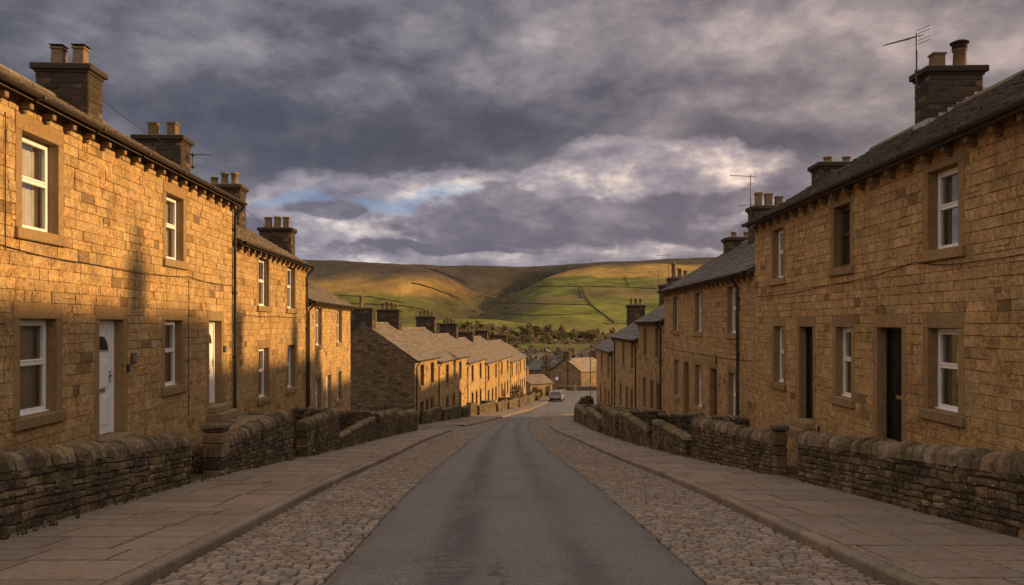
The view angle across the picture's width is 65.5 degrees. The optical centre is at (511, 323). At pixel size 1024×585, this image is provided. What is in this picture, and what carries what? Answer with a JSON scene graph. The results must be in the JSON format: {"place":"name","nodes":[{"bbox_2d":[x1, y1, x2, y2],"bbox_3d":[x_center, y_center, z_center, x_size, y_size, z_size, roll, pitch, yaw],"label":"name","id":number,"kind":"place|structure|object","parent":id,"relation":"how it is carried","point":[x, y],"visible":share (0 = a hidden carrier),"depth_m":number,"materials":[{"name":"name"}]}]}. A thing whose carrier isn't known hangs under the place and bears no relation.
{"place":"outdoors","nodes":[
{"label":"outdoors","id":0,"kind":"place"},
{"bbox_2d":[9,434,396,534],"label":"yard ground","id":1,"kind":"structure","parent":0,"point":[197,475],"depth_m":16.59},
{"bbox_2d":[0,432,192,536],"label":"garden wall","id":2,"kind":"structure","parent":1,"relation":"on","point":[40,486],"depth_m":10.72,"materials":[{"name":"stone"}]},
{"bbox_2d":[190,441,205,472],"bbox_3d":[-6.654,2.877,17.296,0.624,0.726,1.130,0,0,0],"label":"shrub","id":3,"kind":"object","parent":1,"relation":"on","point":[197,452],"visible":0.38,"depth_m":16.98,"materials":[{"name":"green plant"}]},
{"bbox_2d":[224,415,264,430],"bbox_3d":[-6.901,3.180,20.598,1.179,1.314,2.911,0,0,0],"label":"stone landing","id":4,"kind":"object","parent":1,"relation":"on","point":[238,421],"visible":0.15,"depth_m":20.81,"materials":[{"name":"stone"}]},
{"bbox_2d":[200,409,293,474],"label":"garden wall","id":5,"kind":"structure","parent":1,"relation":"on","point":[266,440],"depth_m":18.30,"materials":[{"name":"stone"}]},
{"bbox_2d":[242,411,272,414],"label":"garden wall","id":6,"kind":"structure","parent":1,"relation":"on","point":[256,413],"depth_m":22.21,"materials":[{"name":"stone"}]},
{"bbox_2d":[290,406,329,448],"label":"garden wall","id":7,"kind":"structure","parent":1,"relation":"on","point":[300,413],"depth_m":28.08,"materials":[{"name":"stone"}]},
{"bbox_2d":[295,408,339,455],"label":"garden wall","id":8,"kind":"structure","parent":1,"relation":"on","point":[316,433],"depth_m":25.14,"materials":[{"name":"stone"}]},
{"bbox_2d":[339,410,369,430],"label":"garden wall","id":9,"kind":"structure","parent":1,"relation":"on","point":[348,418],"depth_m":35.59,"materials":[{"name":"stone"}]},
{"bbox_2d":[339,417,375,447],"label":"garden wall","id":10,"kind":"structure","parent":1,"relation":"on","point":[361,431],"depth_m":31.82,"materials":[{"name":"stone"}]},
{"bbox_2d":[371,409,396,438],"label":"garden wall","id":11,"kind":"structure","parent":1,"relation":"on","point":[386,424],"depth_m":37.59,"materials":[{"name":"stone"}]},
{"bbox_2d":[396,409,417,433],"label":"garden wall","id":12,"kind":"structure","parent":1,"relation":"on","point":[406,420],"depth_m":42.68,"materials":[{"name":"stone"}]},
{"bbox_2d":[0,429,446,584],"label":"pavement","id":13,"kind":"structure","parent":0,"point":[105,544],"depth_m":9.93,"materials":[{"name":"grey stone"}]},
{"bbox_2d":[149,411,527,584],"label":"cobbled path","id":14,"kind":"structure","parent":0,"point":[318,539],"depth_m":10.00,"materials":[{"name":"stone"}]},
{"bbox_2d":[417,425,466,430],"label":"road","id":15,"kind":"structure","parent":0,"point":[451,427],"depth_m":50.34,"materials":[{"name":"asphalt"}]},
{"bbox_2d":[423,396,549,424],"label":"pavement","id":16,"kind":"structure","parent":0,"point":[467,420],"depth_m":69.36,"materials":[{"name":"grey stone"}]},
{"bbox_2d":[301,257,714,336],"bbox_3d":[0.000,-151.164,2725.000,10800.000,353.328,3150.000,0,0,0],"label":"hills","id":17,"kind":"structure","parent":0,"point":[389,281],"depth_m":2129.48,"materials":[{"name":"green plant"}]},
{"bbox_2d":[436,287,611,352],"bbox_3d":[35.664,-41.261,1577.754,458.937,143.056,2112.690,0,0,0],"label":"scrub","id":18,"kind":"object","parent":17,"relation":"on","point":[567,339],"visible":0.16,"depth_m":1145.82,"materials":[{"name":"green plant"}]},
{"bbox_2d":[488,302,590,304],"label":"field wall","id":19,"kind":"structure","parent":17,"relation":"on","point":[542,303],"depth_m":1817.27,"materials":[{"name":"stone"}]},
{"bbox_2d":[523,286,656,288],"bbox_3d":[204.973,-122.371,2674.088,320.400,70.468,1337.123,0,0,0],"label":"field wall","id":20,"kind":"structure","parent":17,"relation":"on","point":[583,286],"depth_m":2096.21,"materials":[{"name":"stone"}]},
{"bbox_2d":[0,0,1023,266],"label":"sky","id":21,"kind":"structure","parent":0,"point":[511,133],"materials":[{"name":"grey"}]},
{"bbox_2d":[322,389,704,584],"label":"road","id":22,"kind":"structure","parent":0,"point":[512,501],"depth_m":9.81,"materials":[{"name":"grey asphalt"}]},
{"bbox_2d":[102,400,549,584],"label":"kerb","id":23,"kind":"structure","parent":22,"relation":"on","point":[163,567],"depth_m":9.60,"materials":[{"name":"grey stone"}]},
{"bbox_2d":[549,390,564,401],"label":"car","id":24,"kind":"object","parent":22,"relation":"on","point":[556,394],"visible":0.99,"depth_m":108.39,"materials":[{"name":"silver metal"}]},
{"bbox_2d":[457,336,600,425],"bbox_3d":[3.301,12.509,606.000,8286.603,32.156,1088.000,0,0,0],"label":"ground","id":25,"kind":"structure","parent":0,"point":[542,345],"depth_m":948.67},
{"bbox_2d":[402,310,469,408],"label":"stone house","id":26,"kind":"structure","parent":25,"relation":"on","point":[452,376],"depth_m":67.50,"materials":[{"name":"stone"}]},
{"bbox_2d":[437,318,487,404],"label":"stone house","id":27,"kind":"structure","parent":25,"relation":"on","point":[475,373],"depth_m":79.10,"materials":[{"name":"stone"}]},
{"bbox_2d":[458,325,511,402],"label":"stone house","id":28,"kind":"structure","parent":25,"relation":"on","point":[497,373],"depth_m":91.55,"materials":[{"name":"stone"}]},
{"bbox_2d":[490,331,526,395],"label":"stone house","id":29,"kind":"structure","parent":25,"relation":"on","point":[518,368],"depth_m":112.46,"materials":[{"name":"stone"}]},
{"bbox_2d":[526,357,541,374],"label":"village house","id":30,"kind":"structure","parent":25,"relation":"on","point":[535,368],"depth_m":246.24,"materials":[{"name":"stone"}]},
{"bbox_2d":[526,374,553,395],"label":"stone barn","id":31,"kind":"structure","parent":25,"relation":"on","point":[537,381],"depth_m":129.56,"materials":[{"name":"stone"}]},
{"bbox_2d":[541,352,576,376],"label":"village house","id":32,"kind":"structure","parent":25,"relation":"on","point":[544,368],"depth_m":228.80,"materials":[{"name":"stone"}]},
{"bbox_2d":[541,353,583,379],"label":"village house","id":33,"kind":"structure","parent":25,"relation":"on","point":[549,363],"depth_m":228.08,"materials":[{"name":"stone"}]},
{"bbox_2d":[549,347,596,388],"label":"stone house","id":34,"kind":"structure","parent":25,"relation":"on","point":[567,370],"depth_m":148.42,"materials":[{"name":"stone"}]},
{"bbox_2d":[558,386,596,389],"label":"garden wall","id":35,"kind":"structure","parent":25,"relation":"on","point":[577,387],"depth_m":145.29,"materials":[{"name":"stone"}]},
{"bbox_2d":[593,298,645,405],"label":"stone house","id":36,"kind":"structure","parent":25,"relation":"on","point":[604,369],"depth_m":66.81,"materials":[{"name":"stone"}]},
{"bbox_2d":[573,418,798,479],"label":"yard ground","id":37,"kind":"structure","parent":0,"point":[792,471],"depth_m":17.13,"materials":[{"name":"stone"}]},
{"bbox_2d":[574,404,586,425],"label":"garden wall","id":38,"kind":"structure","parent":37,"relation":"on","point":[580,413],"depth_m":54.28,"materials":[{"name":"stone"}]},
{"bbox_2d":[577,396,593,404],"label":"hedge","id":39,"kind":"object","parent":37,"relation":"on","point":[587,400],"visible":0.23,"depth_m":67.12,"materials":[{"name":"green plant"}]},
{"bbox_2d":[586,407,601,431],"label":"garden wall","id":40,"kind":"structure","parent":37,"relation":"on","point":[593,418],"depth_m":45.99,"materials":[{"name":"stone"}]},
{"bbox_2d":[590,406,625,413],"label":"garden wall","id":41,"kind":"structure","parent":37,"relation":"on","point":[598,409],"depth_m":50.48,"materials":[{"name":"stone"}]},
{"bbox_2d":[601,405,618,437],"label":"garden wall","id":42,"kind":"structure","parent":37,"relation":"on","point":[610,421],"depth_m":38.79,"materials":[{"name":"stone"}]},
{"bbox_2d":[619,408,658,446],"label":"garden wall","id":43,"kind":"structure","parent":37,"relation":"on","point":[634,429],"depth_m":31.64,"materials":[{"name":"stone"}]},
{"bbox_2d":[625,409,664,423],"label":"garden wall","id":44,"kind":"structure","parent":37,"relation":"on","point":[640,414],"depth_m":36.48,"materials":[{"name":"stone"}]},
{"bbox_2d":[652,419,691,455],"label":"garden wall","id":45,"kind":"structure","parent":37,"relation":"on","point":[670,438],"depth_m":25.66,"materials":[{"name":"stone"}]},
{"bbox_2d":[657,412,700,431],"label":"garden wall","id":46,"kind":"structure","parent":37,"relation":"on","point":[676,419],"depth_m":28.89,"materials":[{"name":"stone"}]},
{"bbox_2d":[681,418,691,433],"bbox_3d":[6.069,3.650,25.993,1.033,1.118,2.363,0,0,0],"label":"shrub","id":47,"kind":"object","parent":37,"relation":"on","point":[686,427],"visible":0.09,"depth_m":26.45,"materials":[{"name":"green plant"}]},
{"bbox_2d":[699,414,748,426],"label":"garden wall","id":48,"kind":"structure","parent":37,"relation":"on","point":[739,420],"depth_m":22.93,"materials":[{"name":"stone"}]},
{"bbox_2d":[690,417,788,474],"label":"garden wall","id":49,"kind":"structure","parent":37,"relation":"on","point":[763,450],"depth_m":18.59,"materials":[{"name":"stone"}]},
{"bbox_2d":[797,431,1023,538],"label":"garden wall","id":50,"kind":"structure","parent":37,"relation":"on","point":[982,488],"depth_m":10.72,"materials":[{"name":"stone"}]},
{"bbox_2d":[528,413,885,584],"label":"cobbled path","id":51,"kind":"structure","parent":0,"point":[707,541],"depth_m":9.96,"materials":[{"name":"stone"}]},
{"bbox_2d":[551,413,1023,584],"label":"pavement","id":52,"kind":"structure","parent":0,"point":[936,550],"depth_m":9.90,"materials":[{"name":"grey stone"}]},
{"bbox_2d":[0,427,1004,539],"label":"weeds","id":53,"kind":"object","parent":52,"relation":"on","point":[124,502],"visible":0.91,"depth_m":13.82,"materials":[{"name":"plant"}]},
{"bbox_2d":[549,413,935,584],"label":"kerb","id":54,"kind":"structure","parent":52,"relation":"on","point":[873,568],"depth_m":9.41,"materials":[{"name":"grey stone"}]},
{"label":"yard ground","id":55,"kind":"structure","parent":0,"visible":0},
{"bbox_2d":[421,406,440,423],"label":"garden wall","id":56,"kind":"structure","parent":55,"relation":"on","point":[431,415],"depth_m":56.20,"materials":[{"name":"stone"}]},
{"bbox_2d":[441,404,460,420],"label":"garden wall","id":57,"kind":"structure","parent":55,"relation":"on","point":[451,412],"depth_m":62.77,"materials":[{"name":"stone"}]},
{"bbox_2d":[461,403,476,416],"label":"garden wall","id":58,"kind":"structure","parent":55,"relation":"on","point":[468,410],"depth_m":69.14,"materials":[{"name":"stone"}]},
{"bbox_2d":[477,400,495,414],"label":"garden wall","id":59,"kind":"structure","parent":55,"relation":"on","point":[487,407],"depth_m":76.00,"materials":[{"name":"stone"}]},
{"bbox_2d":[496,399,507,411],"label":"garden wall","id":60,"kind":"structure","parent":55,"relation":"on","point":[502,405],"depth_m":82.95,"materials":[{"name":"stone"}]},
{"bbox_2d":[508,397,518,408],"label":"garden wall","id":61,"kind":"structure","parent":55,"relation":"on","point":[512,403],"depth_m":88.36,"materials":[{"name":"stone"}]},
{"bbox_2d":[510,384,524,398],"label":"shrub","id":62,"kind":"object","parent":55,"relation":"on","point":[515,391],"visible":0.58,"depth_m":95.80,"materials":[{"name":"green plant"}]},
{"bbox_2d":[518,395,527,406],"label":"garden wall","id":63,"kind":"structure","parent":55,"relation":"on","point":[522,400],"depth_m":95.00,"materials":[{"name":"stone"}]},
{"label":"ground","id":64,"kind":"structure","parent":0,"visible":0},
{"bbox_2d":[0,43,247,465],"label":"stone house","id":65,"kind":"structure","parent":64,"relation":"on","point":[116,248],"depth_m":14.22,"materials":[{"name":"stone"}]},
{"bbox_2d":[12,302,66,431],"bbox_3d":[-7.141,0.601,11.773,0.417,1.821,1.384,0,0,-3],"label":"window","id":66,"kind":"structure","parent":65,"relation":"in","point":[37,337],"depth_m":12.10,"materials":[{"name":"white plastic"}]},
{"bbox_2d":[14,110,67,246],"bbox_3d":[-7.143,-2.100,11.823,0.418,1.802,1.385,0,0,-3],"label":"window","id":67,"kind":"structure","parent":65,"relation":"in","point":[39,147],"depth_m":12.15,"materials":[{"name":"white plastic"}]},
{"bbox_2d":[94,305,136,442],"bbox_3d":[-7.127,1.021,14.159,0.805,2.664,1.284,0,0,-3],"label":"door","id":68,"kind":"structure","parent":65,"relation":"in","point":[110,336],"depth_m":14.48,"materials":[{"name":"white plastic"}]},
{"bbox_2d":[161,309,187,396],"bbox_3d":[-7.408,0.601,17.093,0.417,1.821,1.384,0,0,-3],"label":"window","id":69,"kind":"structure","parent":65,"relation":"in","point":[173,329],"depth_m":17.53,"materials":[{"name":"white plastic"}]},
{"bbox_2d":[162,179,188,269],"bbox_3d":[-7.409,-2.100,17.163,0.418,1.802,1.385,0,0,-3],"label":"window","id":70,"kind":"structure","parent":65,"relation":"in","point":[174,196],"depth_m":17.60,"materials":[{"name":"white plastic"}]},
{"bbox_2d":[207,311,238,421],"bbox_3d":[-7.414,1.036,19.880,0.804,2.693,1.286,0,0,-3],"label":"door","id":71,"kind":"structure","parent":65,"relation":"in","point":[219,410],"depth_m":20.25,"materials":[{"name":"white plastic"}]},
{"bbox_2d":[130,122,315,416],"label":"stone house","id":72,"kind":"structure","parent":64,"relation":"on","point":[272,327],"depth_m":25.10,"materials":[{"name":"stone"}]},
{"bbox_2d":[257,250,271,311],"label":"window","id":73,"kind":"structure","parent":72,"relation":"in","point":[263,267],"depth_m":24.99,"materials":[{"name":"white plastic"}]},
{"bbox_2d":[257,340,271,405],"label":"window","id":74,"kind":"structure","parent":72,"relation":"in","point":[263,346],"depth_m":24.95,"materials":[{"name":"white plastic"}]},
{"bbox_2d":[286,260,297,313],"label":"window","id":75,"kind":"structure","parent":72,"relation":"in","point":[290,273],"depth_m":28.73,"materials":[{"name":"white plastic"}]},
{"bbox_2d":[286,338,297,394],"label":"window","id":76,"kind":"structure","parent":72,"relation":"in","point":[291,387],"depth_m":28.71,"materials":[{"name":"white plastic"}]},
{"bbox_2d":[257,216,356,410],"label":"stone house","id":77,"kind":"structure","parent":64,"relation":"on","point":[329,327],"depth_m":35.91,"materials":[{"name":"stone"}]},
{"bbox_2d":[314,372,321,407],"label":"window","id":78,"kind":"structure","parent":77,"relation":"in","point":[317,377],"depth_m":33.69,"materials":[{"name":"plastic"}]},
{"bbox_2d":[315,304,323,349],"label":"window","id":79,"kind":"structure","parent":77,"relation":"in","point":[319,345],"depth_m":33.89,"materials":[{"name":"white plastic"}]},
{"bbox_2d":[325,369,331,408],"bbox_3d":[-8.388,3.305,35.540,0.421,2.492,1.623,0,0,-3],"label":"door","id":80,"kind":"structure","parent":77,"relation":"in","point":[328,373],"depth_m":36.19,"materials":[{"name":"white plastic"}]},
{"bbox_2d":[336,366,342,405],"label":"window","id":81,"kind":"structure","parent":77,"relation":"in","point":[339,369],"depth_m":38.99,"materials":[{"name":"white plastic"}]},
{"bbox_2d":[336,306,343,346],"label":"window","id":82,"kind":"structure","parent":77,"relation":"in","point":[339,313],"depth_m":39.09,"materials":[{"name":"white plastic"}]},
{"bbox_2d":[350,295,440,429],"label":"stone house","id":83,"kind":"structure","parent":64,"relation":"on","point":[393,364],"depth_m":54.47,"materials":[{"name":"stone"}]},
{"bbox_2d":[420,361,424,388],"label":"window","id":84,"kind":"structure","parent":83,"relation":"in","point":[422,365],"depth_m":56.49,"materials":[{"name":"brown paint"}]},
{"bbox_2d":[420,397,424,422],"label":"window","id":85,"kind":"structure","parent":83,"relation":"in","point":[422,401],"depth_m":56.45,"materials":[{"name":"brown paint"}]},
{"bbox_2d":[430,360,434,385],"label":"window","id":86,"kind":"structure","parent":83,"relation":"in","point":[432,382],"depth_m":59.51,"materials":[{"name":"brown paint"}]},
{"bbox_2d":[632,304,663,409],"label":"stone house","id":87,"kind":"structure","parent":64,"relation":"on","point":[650,324],"depth_m":41.00,"materials":[{"name":"stone"}]},
{"bbox_2d":[641,372,645,409],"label":"window","id":88,"kind":"structure","parent":87,"relation":"in","point":[643,406],"depth_m":43.50,"materials":[{"name":"brown paint"}]},
{"bbox_2d":[642,325,646,358],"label":"window","id":89,"kind":"structure","parent":87,"relation":"in","point":[644,355],"depth_m":43.29,"materials":[{"name":"brown paint"}]},
{"bbox_2d":[650,375,653,408],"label":"door","id":90,"kind":"structure","parent":87,"relation":"in","point":[651,377],"depth_m":41.00,"materials":[{"name":"brown paint"}]},
{"bbox_2d":[653,326,658,362],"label":"window","id":91,"kind":"structure","parent":87,"relation":"in","point":[656,359],"depth_m":39.40,"materials":[{"name":"brown paint"}]},
{"bbox_2d":[656,378,658,409],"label":"window","id":92,"kind":"structure","parent":87,"relation":"in","point":[657,380],"depth_m":39.09,"materials":[{"name":"brown paint"}]},
{"bbox_2d":[608,262,687,408],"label":"stone house","id":93,"kind":"structure","parent":64,"relation":"on","point":[625,366],"depth_m":50.95,"materials":[{"name":"stone"}]},
{"bbox_2d":[618,379,621,406],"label":"window","id":94,"kind":"structure","parent":93,"relation":"in","point":[620,381],"depth_m":54.20,"materials":[{"name":"brown paint"}]},
{"bbox_2d":[621,342,624,367],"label":"window","id":95,"kind":"structure","parent":93,"relation":"in","point":[623,343],"depth_m":52.70,"materials":[{"name":"brown paint"}]},
{"bbox_2d":[625,382,627,407],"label":"door","id":96,"kind":"structure","parent":93,"relation":"in","point":[626,384],"depth_m":50.90,"materials":[{"name":"brown paint"}]},
{"bbox_2d":[629,343,633,371],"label":"window","id":97,"kind":"structure","parent":93,"relation":"in","point":[631,368],"depth_m":48.40,"materials":[{"name":"brown paint"}]},
{"bbox_2d":[657,156,851,427],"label":"stone house","id":98,"kind":"structure","parent":64,"relation":"on","point":[709,310],"depth_m":28.03,"materials":[{"name":"stone"}]},
{"bbox_2d":[671,293,678,334],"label":"window","id":99,"kind":"structure","parent":98,"relation":"in","point":[675,331],"depth_m":34.60,"materials":[{"name":"white plastic"}]},
{"bbox_2d":[672,354,678,401],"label":"window","id":100,"kind":"structure","parent":98,"relation":"in","point":[675,397],"depth_m":34.40,"materials":[{"name":"white plastic"}]},
{"bbox_2d":[683,356,689,413],"bbox_3d":[7.179,2.601,31.897,0.421,2.601,1.322,0,0,1],"label":"door","id":101,"kind":"structure","parent":98,"relation":"in","point":[686,360],"depth_m":32.40,"materials":[{"name":"brown paint"}]},
{"bbox_2d":[693,287,702,336],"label":"window","id":102,"kind":"structure","parent":98,"relation":"in","point":[698,294],"depth_m":30.18,"materials":[{"name":"white plastic"}]},
{"bbox_2d":[693,358,702,413],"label":"window","id":103,"kind":"structure","parent":98,"relation":"in","point":[698,363],"depth_m":30.13,"materials":[{"name":"white plastic"}]},
{"bbox_2d":[709,361,717,415],"bbox_3d":[7.108,2.550,27.323,0.421,2.501,1.271,0,0,1],"label":"door","id":104,"kind":"structure","parent":98,"relation":"in","point":[713,367],"depth_m":27.80,"materials":[{"name":"brown paint"}]},
{"bbox_2d":[724,281,736,338],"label":"window","id":105,"kind":"structure","parent":98,"relation":"in","point":[730,333],"depth_m":25.40,"materials":[{"name":"white plastic"}]},
{"bbox_2d":[727,364,735,415],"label":"window","id":106,"kind":"structure","parent":98,"relation":"in","point":[731,370],"depth_m":25.30,"materials":[{"name":"white plastic"}]},
{"bbox_2d":[741,39,1023,466],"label":"stone house","id":107,"kind":"structure","parent":64,"relation":"on","point":[889,288],"depth_m":13.95,"materials":[{"name":"stone"}]},
{"bbox_2d":[768,218,785,285],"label":"window","id":108,"kind":"structure","parent":107,"relation":"in","point":[777,236],"depth_m":20.73,"materials":[{"name":"white plastic"}]},
{"bbox_2d":[769,317,786,390],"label":"window","id":109,"kind":"structure","parent":107,"relation":"in","point":[778,381],"depth_m":20.63,"materials":[{"name":"white plastic"}]},
{"bbox_2d":[786,316,815,438],"bbox_3d":[6.781,1.206,18.349,0.805,2.753,1.224,0,0,1],"label":"door","id":110,"kind":"structure","parent":107,"relation":"in","point":[805,419],"depth_m":18.72,"materials":[{"name":"black paint"}]},
{"bbox_2d":[827,189,854,276],"bbox_3d":[6.887,-1.825,16.272,0.431,1.672,1.233,0,0,1],"label":"window","id":111,"kind":"structure","parent":107,"relation":"in","point":[841,212],"depth_m":16.64,"materials":[{"name":"brown paint"}]},
{"bbox_2d":[829,315,855,408],"bbox_3d":[6.880,0.750,16.198,0.418,1.841,1.183,0,0,1],"label":"window","id":112,"kind":"structure","parent":107,"relation":"in","point":[843,326],"depth_m":16.57,"materials":[{"name":"white plastic"}]},
{"bbox_2d":[864,314,906,441],"bbox_3d":[6.717,1.145,14.161,0.802,2.632,1.283,0,0,1],"label":"door","id":113,"kind":"structure","parent":107,"relation":"in","point":[889,344],"depth_m":14.49,"materials":[{"name":"black paint"}]},
{"bbox_2d":[883,25,929,90],"bbox_3d":[8.810,-5.974,17.795,1.117,1.448,0.384,0,0,-24],"label":"tv aerial","id":114,"kind":"object","parent":107,"relation":"attached to","point":[916,72],"visible":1,"depth_m":17.94,"materials":[{"name":"metal"}]},
{"bbox_2d":[918,144,965,262],"bbox_3d":[6.827,-1.824,12.348,0.431,1.673,1.281,0,0,1],"label":"window","id":115,"kind":"structure","parent":107,"relation":"in","point":[943,179],"depth_m":12.65,"materials":[{"name":"white plastic"}]},
{"bbox_2d":[918,312,965,427],"bbox_3d":[6.827,0.681,12.347,0.431,1.702,1.282,0,0,1],"label":"window","id":116,"kind":"structure","parent":107,"relation":"in","point":[943,333],"depth_m":12.67,"materials":[{"name":"white plastic"}]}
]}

